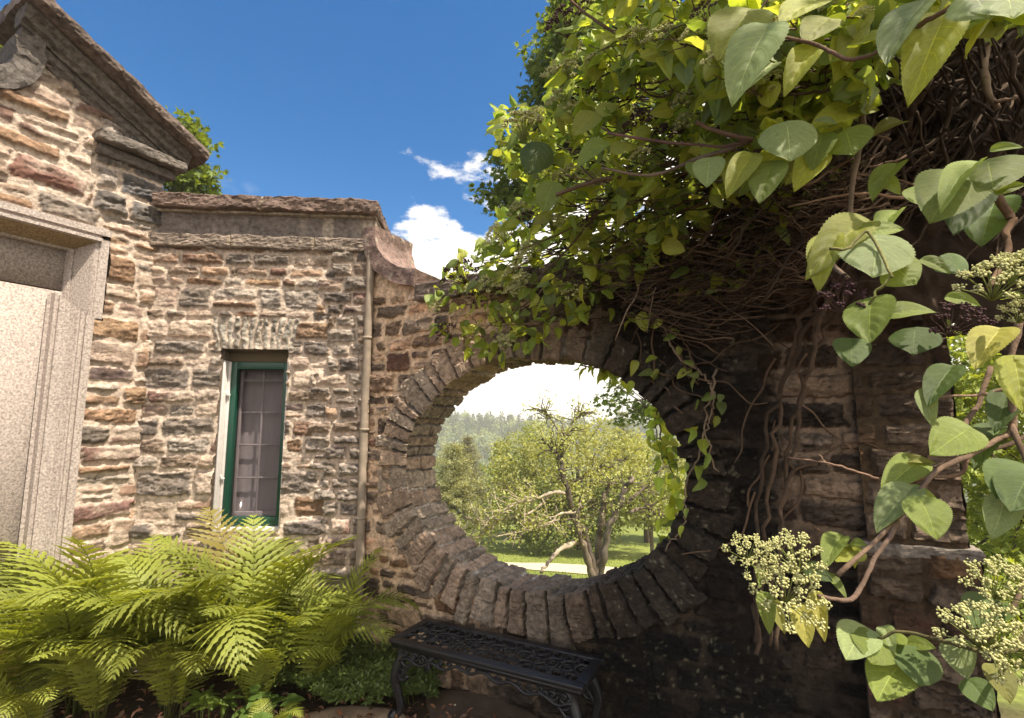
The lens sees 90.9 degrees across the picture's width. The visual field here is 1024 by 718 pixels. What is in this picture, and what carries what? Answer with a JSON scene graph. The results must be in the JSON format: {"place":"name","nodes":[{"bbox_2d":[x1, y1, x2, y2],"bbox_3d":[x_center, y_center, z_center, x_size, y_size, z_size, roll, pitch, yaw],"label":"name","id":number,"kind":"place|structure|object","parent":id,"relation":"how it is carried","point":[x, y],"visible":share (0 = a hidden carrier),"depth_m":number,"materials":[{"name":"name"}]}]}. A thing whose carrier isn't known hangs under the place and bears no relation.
{"place":"outdoors","nodes":[
{"label":"outdoors","id":0,"kind":"place"},
{"bbox_2d":[0,0,1023,429],"label":"sky","id":1,"kind":"structure","parent":0,"point":[387,102],"materials":[{"name":"blue"}]},
{"bbox_2d":[52,420,1023,717],"bbox_3d":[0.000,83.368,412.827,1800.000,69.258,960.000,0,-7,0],"label":"ground","id":2,"kind":"structure","parent":0,"point":[632,548],"depth_m":3.07,"materials":[{"name":"green plant"}]},
{"bbox_2d":[0,660,68,717],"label":"fern","id":3,"kind":"object","parent":2,"relation":"on","point":[34,702],"visible":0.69,"depth_m":2.51,"materials":[{"name":"green plant"}]},
{"bbox_2d":[41,709,53,717],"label":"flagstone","id":4,"kind":"object","parent":2,"relation":"on","point":[49,714],"visible":0.03,"depth_m":2.72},
{"bbox_2d":[0,551,120,708],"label":"fern","id":5,"kind":"object","parent":2,"relation":"on","point":[10,660],"visible":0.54,"depth_m":2.51,"materials":[{"name":"green plant"}]},
{"bbox_2d":[0,536,200,717],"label":"fern","id":6,"kind":"object","parent":2,"relation":"on","point":[57,618],"visible":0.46,"depth_m":2.64,"materials":[{"name":"green plant"}]},
{"bbox_2d":[0,595,206,717],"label":"fern","id":7,"kind":"object","parent":2,"relation":"on","point":[94,688],"visible":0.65,"depth_m":2.56,"materials":[{"name":"green plant"}]},
{"bbox_2d":[0,0,209,697],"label":"stone building","id":8,"kind":"structure","parent":2,"relation":"on","point":[99,145],"depth_m":3.16,"materials":[{"name":"stone"}]},
{"bbox_2d":[13,534,278,710],"bbox_3d":[-2.035,1.541,2.985,1.204,0.854,1.387,2,-7,-13],"label":"fern","id":9,"kind":"object","parent":2,"relation":"on","point":[148,584],"visible":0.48,"depth_m":2.71,"materials":[{"name":"green plant"}]},
{"bbox_2d":[64,589,274,717],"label":"fern","id":10,"kind":"object","parent":2,"relation":"on","point":[163,678],"visible":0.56,"depth_m":2.65,"materials":[{"name":"green plant"}]},
{"bbox_2d":[163,106,230,194],"bbox_3d":[-7.120,-0.705,10.098,2.467,9.377,2.426,0,-7,0],"label":"maple tree","id":11,"kind":"object","parent":2,"relation":"on","point":[195,180],"visible":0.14,"depth_m":10.48,"materials":[{"name":"green plant"}]},
{"bbox_2d":[182,684,244,717],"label":"weed","id":12,"kind":"object","parent":2,"relation":"on","point":[197,699],"visible":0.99,"depth_m":2.64,"materials":[{"name":"green plant"}]},
{"bbox_2d":[88,507,364,703],"bbox_3d":[-1.482,1.444,2.901,1.174,1.028,1.347,0,-7,0],"label":"fern","id":13,"kind":"object","parent":2,"relation":"on","point":[260,629],"visible":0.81,"depth_m":2.90,"materials":[{"name":"green plant"}]},
{"bbox_2d":[168,603,340,708],"bbox_3d":[-1.372,1.695,2.750,0.755,0.506,0.721,-3,-8,23],"label":"fern","id":14,"kind":"object","parent":2,"relation":"on","point":[264,673],"visible":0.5,"depth_m":2.76,"materials":[{"name":"green plant"}]},
{"bbox_2d":[127,192,390,672],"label":"stone wall","id":15,"kind":"structure","parent":2,"relation":"on","point":[254,346],"depth_m":3.57,"materials":[{"name":"stone"}]},
{"bbox_2d":[200,352,288,548],"bbox_3d":[-1.826,0.615,3.566,0.543,1.360,0.226,1,-7,-5],"label":"window","id":16,"kind":"structure","parent":15,"relation":"in","point":[251,436],"depth_m":3.64,"materials":[{"name":"paint"}]},
{"bbox_2d":[353,255,374,656],"bbox_3d":[-1.033,0.603,3.515,0.069,2.781,0.068,0,-7,0],"label":"drainpipe","id":17,"kind":"object","parent":15,"relation":"attached to","point":[364,428],"visible":0.81,"depth_m":3.51,"materials":[{"name":"beige metal"}]},
{"bbox_2d":[232,684,305,717],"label":"weed","id":18,"kind":"object","parent":2,"relation":"on","point":[274,700],"visible":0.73,"depth_m":2.68,"materials":[{"name":"green plant"}]},
{"bbox_2d":[246,697,304,717],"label":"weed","id":19,"kind":"object","parent":2,"relation":"on","point":[283,715],"visible":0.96,"depth_m":2.55,"materials":[{"name":"green plant"}]},
{"bbox_2d":[51,678,510,717],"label":"leaf litter","id":20,"kind":"object","parent":2,"relation":"on","point":[339,712],"visible":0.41,"depth_m":2.75,"materials":[{"name":"brown plant"}]},
{"bbox_2d":[250,547,421,699],"bbox_3d":[-1.109,1.597,3.017,1.117,0.759,0.905,0,-7,0],"label":"fern","id":21,"kind":"object","parent":2,"relation":"on","point":[334,627],"visible":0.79,"depth_m":2.92,"materials":[{"name":"green plant"}]},
{"bbox_2d":[247,632,446,705],"bbox_3d":[-0.937,1.834,3.013,1.102,0.148,0.830,0,-7,0],"label":"ground cover","id":22,"kind":"object","parent":2,"relation":"on","point":[345,675],"visible":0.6,"depth_m":2.84,"materials":[{"name":"green plant"}]},
{"bbox_2d":[301,705,405,717],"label":"flagstone","id":23,"kind":"object","parent":2,"relation":"on","point":[351,711],"visible":0.81,"depth_m":2.75,"materials":[{"name":"grey stone"}]},
{"bbox_2d":[401,685,415,704],"bbox_3d":[-0.595,1.932,2.902,0.131,0.092,0.091,-2,-7,14],"label":"weed","id":24,"kind":"object","parent":2,"relation":"on","point":[406,693],"visible":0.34,"depth_m":2.88,"materials":[{"name":"green plant"}]},
{"bbox_2d":[433,440,499,532],"bbox_3d":[-2.856,6.745,25.370,4.763,5.300,4.578,0,-7,0],"label":"pine tree","id":25,"kind":"object","parent":2,"relation":"on","point":[455,483],"visible":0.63,"depth_m":25.04,"materials":[{"name":"green plant"}]},
{"bbox_2d":[448,435,490,511],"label":"pine tree","id":26,"kind":"object","parent":2,"relation":"on","point":[469,448],"visible":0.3,"depth_m":43.09,"materials":[{"name":"green plant"}]},
{"bbox_2d":[387,618,605,717],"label":"garden bench","id":27,"kind":"object","parent":2,"relation":"on","point":[429,649],"visible":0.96,"depth_m":2.57,"materials":[{"name":"black metal"}]},
{"bbox_2d":[481,420,570,533],"bbox_3d":[0.902,7.189,30.337,5.643,7.117,4.727,0,-7,0],"label":"leafy tree","id":28,"kind":"object","parent":2,"relation":"on","point":[520,458],"visible":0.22,"depth_m":30.05,"materials":[{"name":"green plant"}]},
{"bbox_2d":[472,475,625,555],"bbox_3d":[1.844,7.610,24.319,7.430,3.966,2.909,0,-7,0],"label":"leafy tree","id":29,"kind":"object","parent":2,"relation":"on","point":[552,536],"visible":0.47,"depth_m":23.97,"materials":[{"name":"green plant"}]},
{"bbox_2d":[432,409,685,518],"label":"hillside wood","id":30,"kind":"object","parent":2,"relation":"on","point":[481,441],"visible":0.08,"depth_m":357.16,"materials":[{"name":"green plant"}]},
{"bbox_2d":[486,551,637,577],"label":"lawn grass","id":31,"kind":"structure","parent":2,"relation":"on","point":[562,573],"depth_m":22.27,"materials":[{"name":"green plant"}]},
{"bbox_2d":[455,388,682,577],"bbox_3d":[1.726,3.390,13.747,7.087,5.285,2.283,2,-7,-13],"label":"fruit tree","id":32,"kind":"object","parent":2,"relation":"on","point":[596,564],"visible":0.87,"depth_m":13.50,"materials":[{"name":"green plant"}]},
{"bbox_2d":[478,414,665,549],"bbox_3d":[3.126,6.494,26.523,9.656,7.118,6.432,0,-7,0],"label":"leafy tree","id":33,"kind":"object","parent":2,"relation":"on","point":[588,474],"visible":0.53,"depth_m":25.92,"materials":[{"name":"green plant"}]},
{"bbox_2d":[467,0,682,225],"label":"maple tree","id":34,"kind":"object","parent":2,"relation":"on","point":[552,44],"visible":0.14,"depth_m":9.69,"materials":[{"name":"green plant"}]},
{"bbox_2d":[362,226,867,717],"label":"garden wall","id":35,"kind":"structure","parent":2,"relation":"on","point":[669,633],"depth_m":2.59,"materials":[{"name":"stone"}]},
{"bbox_2d":[424,0,1023,710],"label":"climbing hydrangea","id":36,"kind":"object","parent":35,"relation":"attached to","point":[860,162],"visible":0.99,"depth_m":1.61,"materials":[{"name":"green plant"}]},
{"bbox_2d":[590,378,658,429],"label":"maple tree","id":37,"kind":"object","parent":2,"relation":"on","point":[638,410],"visible":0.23,"depth_m":10.94,"materials":[{"name":"green plant"}]},
{"bbox_2d":[597,406,651,484],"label":"pine tree","id":38,"kind":"object","parent":2,"relation":"on","point":[626,420],"visible":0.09,"depth_m":39.41,"materials":[{"name":"green plant"}]},
{"bbox_2d":[589,434,686,542],"bbox_3d":[7.709,7.511,29.302,6.662,6.488,5.543,0,-7,0],"label":"leafy tree","id":39,"kind":"object","parent":2,"relation":"on","point":[667,470],"visible":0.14,"depth_m":28.94,"materials":[{"name":"green plant"}]},
{"bbox_2d":[607,470,683,551],"bbox_3d":[6.359,7.460,23.886,4.142,4.288,2.980,0,-7,0],"label":"leafy tree","id":40,"kind":"object","parent":2,"relation":"on","point":[623,512],"visible":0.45,"depth_m":23.61,"materials":[{"name":"green plant"}]},
{"bbox_2d":[849,316,1000,717],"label":"stone pier","id":41,"kind":"structure","parent":2,"relation":"on","point":[912,584],"depth_m":2.08,"materials":[{"name":"brown stone"}]},
{"bbox_2d":[946,331,1023,596],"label":"maple tree","id":42,"kind":"object","parent":2,"relation":"on","point":[970,382],"visible":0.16,"depth_m":4.98,"materials":[{"name":"green plant"}]},
{"bbox_2d":[946,320,1023,554],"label":"maple tree","id":43,"kind":"object","parent":2,"relation":"on","point":[965,362],"visible":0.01,"depth_m":8.06,"materials":[{"name":"green plant"}]},
{"bbox_2d":[983,546,1023,668],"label":"maple tree","id":44,"kind":"object","parent":2,"relation":"on","point":[1014,560],"visible":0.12,"depth_m":4.14,"materials":[{"name":"green plant"}]},
{"bbox_2d":[505,562,617,573],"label":"path","id":45,"kind":"structure","parent":0,"point":[572,568],"depth_m":20.87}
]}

